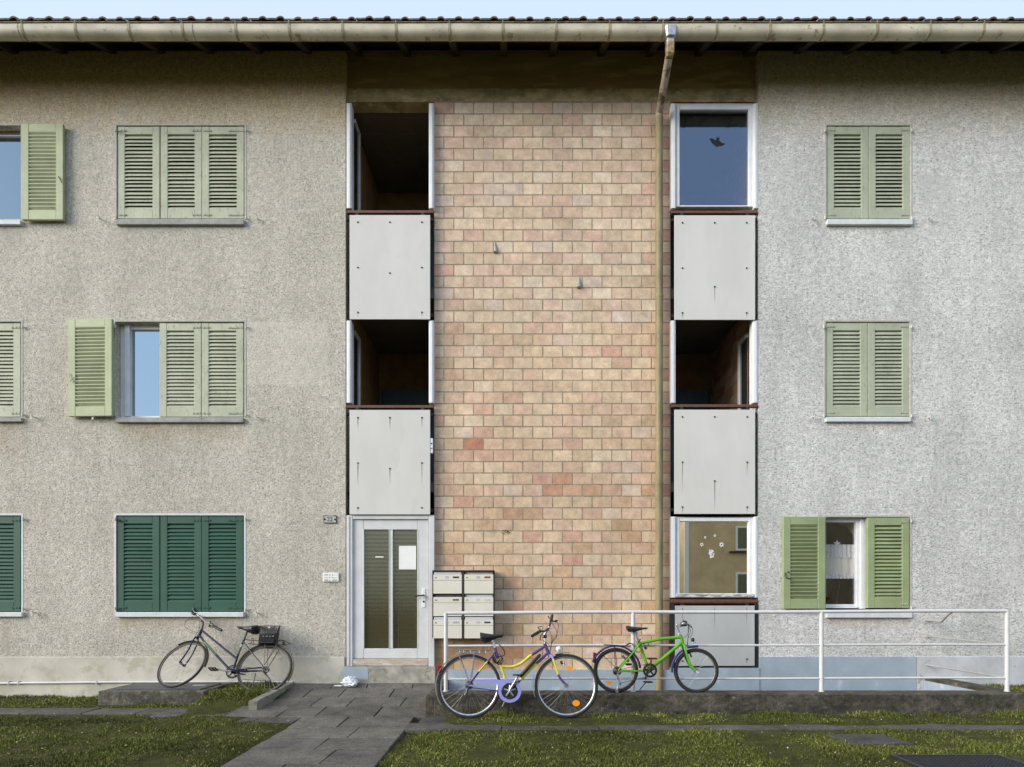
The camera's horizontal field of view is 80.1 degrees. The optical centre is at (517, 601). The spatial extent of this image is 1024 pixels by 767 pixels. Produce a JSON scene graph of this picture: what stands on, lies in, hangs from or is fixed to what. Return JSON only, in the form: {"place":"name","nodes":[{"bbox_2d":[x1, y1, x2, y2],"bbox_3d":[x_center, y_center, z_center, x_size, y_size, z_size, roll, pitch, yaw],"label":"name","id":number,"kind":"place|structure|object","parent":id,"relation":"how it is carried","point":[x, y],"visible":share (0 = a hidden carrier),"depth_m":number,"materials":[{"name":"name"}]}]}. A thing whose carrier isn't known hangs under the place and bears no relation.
{"place":"outdoors","nodes":[
{"label":"outdoors","id":0,"kind":"place"},
{"bbox_2d":[0,708,299,723],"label":"side path","id":1,"kind":"structure","parent":0,"point":[160,712],"depth_m":7.10,"materials":[{"name":"grey concrete"}]},
{"bbox_2d":[221,683,436,766],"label":"path","id":2,"kind":"structure","parent":0,"point":[332,726],"depth_m":6.54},
{"bbox_2d":[334,676,358,686],"bbox_3d":[-2.322,1.083,8.275,0.345,0.143,0.148,0,0,11],"label":"plastic bag","id":3,"kind":"object","parent":2,"relation":"on","point":[348,681],"visible":1,"depth_m":8.23,"materials":[{"name":"white plastic"}]},
{"bbox_2d":[0,686,1019,766],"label":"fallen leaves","id":4,"kind":"object","parent":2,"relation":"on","point":[447,732],"visible":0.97,"depth_m":5.86,"materials":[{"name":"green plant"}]},
{"bbox_2d":[0,679,1023,766],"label":"ground","id":5,"kind":"structure","parent":0,"point":[489,753],"depth_m":5.80,"materials":[{"name":"green plant"}]},
{"bbox_2d":[98,683,229,704],"bbox_3d":[-4.630,1.263,8.050,1.345,0.300,0.705,0,0,0],"label":"shaft cover","id":6,"kind":"object","parent":5,"relation":"on","point":[158,693],"visible":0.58,"depth_m":7.70,"materials":[{"name":"concrete"}]},
{"bbox_2d":[157,607,293,691],"bbox_3d":[-3.827,0.631,8.089,1.802,1.116,0.706,0,0,0],"label":"bicycle","id":7,"kind":"object","parent":5,"relation":"on","point":[254,629],"visible":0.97,"depth_m":8.01,"materials":[{"name":"metal"}]},
{"bbox_2d":[258,626,279,648],"bbox_3d":[-3.366,0.479,8.245,0.287,0.314,0.457,0,0,-19],"label":"bicycle basket","id":8,"kind":"object","parent":7,"relation":"attached to","point":[268,639],"visible":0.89,"depth_m":8.10,"materials":[{"name":"metal"}]},
{"bbox_2d":[248,682,294,709],"bbox_3d":[-3.094,1.236,7.740,0.121,0.253,1.286,0,0,-1],"label":"kerb stone","id":9,"kind":"object","parent":5,"relation":"on","point":[260,701],"visible":0.45,"depth_m":7.42,"materials":[{"name":"concrete"}]},
{"bbox_2d":[0,16,1023,696],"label":"apartment building","id":10,"kind":"structure","parent":5,"relation":"on","point":[672,312],"depth_m":8.40,"materials":[{"name":"paint"}]},
{"bbox_2d":[0,320,23,422],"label":"window","id":11,"kind":"structure","parent":10,"relation":"in","point":[11,334],"depth_m":8.41,"materials":[{"name":"white paint"}]},
{"bbox_2d":[0,513,24,616],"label":"window","id":12,"kind":"structure","parent":10,"relation":"in","point":[11,527],"depth_m":8.41,"materials":[{"name":"white paint"}]},
{"bbox_2d":[0,123,64,225],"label":"window","id":13,"kind":"structure","parent":10,"relation":"in","point":[32,159],"depth_m":8.34,"materials":[{"name":"white paint"}]},
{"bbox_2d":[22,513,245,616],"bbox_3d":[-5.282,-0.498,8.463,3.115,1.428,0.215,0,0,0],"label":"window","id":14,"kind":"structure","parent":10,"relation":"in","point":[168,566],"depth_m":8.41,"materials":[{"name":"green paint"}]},
{"bbox_2d":[0,681,292,684],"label":"white pipe","id":15,"kind":"object","parent":10,"relation":"attached to","point":[19,682],"visible":0.77,"depth_m":8.36,"materials":[{"name":"paint"}]},
{"bbox_2d":[68,319,246,422],"bbox_3d":[-4.928,-3.169,8.433,2.421,1.424,0.274,0,0,0],"label":"window","id":16,"kind":"structure","parent":10,"relation":"in","point":[171,372],"depth_m":8.41,"materials":[{"name":"green paint"}]},
{"bbox_2d":[115,123,246,225],"bbox_3d":[-4.637,-5.879,8.463,1.840,1.416,0.215,0,0,0],"label":"window","id":17,"kind":"structure","parent":10,"relation":"in","point":[168,176],"depth_m":8.41,"materials":[{"name":"green paint"}]},
{"bbox_2d":[323,516,336,522],"bbox_3d":[-2.580,-1.130,8.390,0.178,0.104,0.025,0,0,0],"label":"house number plate","id":18,"kind":"object","parent":10,"relation":"attached to","point":[329,519],"visible":1,"depth_m":8.39,"materials":[{"name":"metal"}]},
{"bbox_2d":[323,573,338,581],"bbox_3d":[-2.567,-0.332,8.386,0.220,0.121,0.031,0,0,0],"label":"doorbell panel","id":19,"kind":"object","parent":10,"relation":"attached to","point":[330,577],"visible":1,"depth_m":8.38,"materials":[{"name":"plastic"}]},
{"bbox_2d":[347,515,434,665],"bbox_3d":[-1.750,-0.145,8.440,1.213,2.085,0.161,0,0,0],"label":"entrance door","id":20,"kind":"structure","parent":10,"relation":"in","point":[391,558],"depth_m":8.43,"materials":[{"name":"grey paint"}]},
{"bbox_2d":[432,570,494,637],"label":"mailbox bank","id":21,"kind":"structure","parent":10,"relation":"attached to","point":[463,590],"depth_m":8.27,"materials":[{"name":"beige metal"}]},
{"bbox_2d":[669,103,757,211],"bbox_3d":[2.738,-6.185,8.454,1.240,1.538,0.132,0,0,0],"label":"stair window","id":22,"kind":"structure","parent":10,"relation":"in","point":[675,109],"depth_m":8.42,"materials":[{"name":"white paint"}]},
{"bbox_2d":[669,517,757,597],"bbox_3d":[2.738,-0.614,8.450,1.240,1.132,0.140,0,0,0],"label":"stair window","id":23,"kind":"structure","parent":10,"relation":"in","point":[710,557],"depth_m":8.46,"materials":[{"name":"glass"}]},
{"bbox_2d":[782,515,912,617],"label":"window","id":24,"kind":"structure","parent":10,"relation":"in","point":[878,564],"depth_m":8.39,"materials":[{"name":"white paint"}]},
{"bbox_2d":[823,320,912,422],"bbox_3d":[4.828,-3.173,8.463,1.253,1.416,0.215,0,0,0],"label":"window","id":25,"kind":"structure","parent":10,"relation":"in","point":[866,365],"depth_m":8.41,"materials":[{"name":"white paint"}]},
{"bbox_2d":[824,123,912,225],"bbox_3d":[4.839,-5.879,8.463,1.246,1.416,0.215,0,0,0],"label":"window","id":26,"kind":"structure","parent":10,"relation":"in","point":[869,170],"depth_m":8.41,"materials":[{"name":"white paint"}]},
{"bbox_2d":[435,614,597,717],"bbox_3d":[-0.007,0.707,6.637,1.777,1.124,0.442,0,0,0],"label":"bicycle","id":27,"kind":"object","parent":5,"relation":"on","point":[509,689],"visible":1,"depth_m":6.64,"materials":[{"name":"metal"}]},
{"bbox_2d":[425,679,1023,716],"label":"retaining wall","id":28,"kind":"structure","parent":5,"relation":"on","point":[950,696],"depth_m":6.84,"materials":[{"name":"concrete"}]},
{"bbox_2d":[592,620,718,692],"bbox_3d":[1.582,0.624,6.877,1.411,0.838,0.490,0,0,-12],"label":"bicycle","id":29,"kind":"object","parent":28,"relation":"on","point":[650,667],"visible":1,"depth_m":6.92,"materials":[{"name":"metal"}]},
{"bbox_2d":[443,609,1009,691],"bbox_3d":[2.407,0.573,7.692,6.524,0.967,1.417,0,0,0],"label":"railing","id":30,"kind":"object","parent":28,"relation":"on","point":[1005,677],"visible":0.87,"depth_m":7.00,"materials":[{"name":"grey metal"}]},
{"bbox_2d":[890,754,1023,766],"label":"foot scraper grating","id":31,"kind":"object","parent":5,"relation":"on","point":[956,760],"visible":0.96,"depth_m":4.93,"materials":[{"name":"metal"}]},
{"bbox_2d":[0,0,1023,20],"label":"sky","id":32,"kind":"structure","parent":0,"point":[22,9],"materials":[{"name":"white"}]},
{"bbox_2d":[403,717,1023,745],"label":"side path","id":33,"kind":"structure","parent":0,"point":[424,724],"depth_m":6.20,"materials":[{"name":"grey concrete"}]}
]}

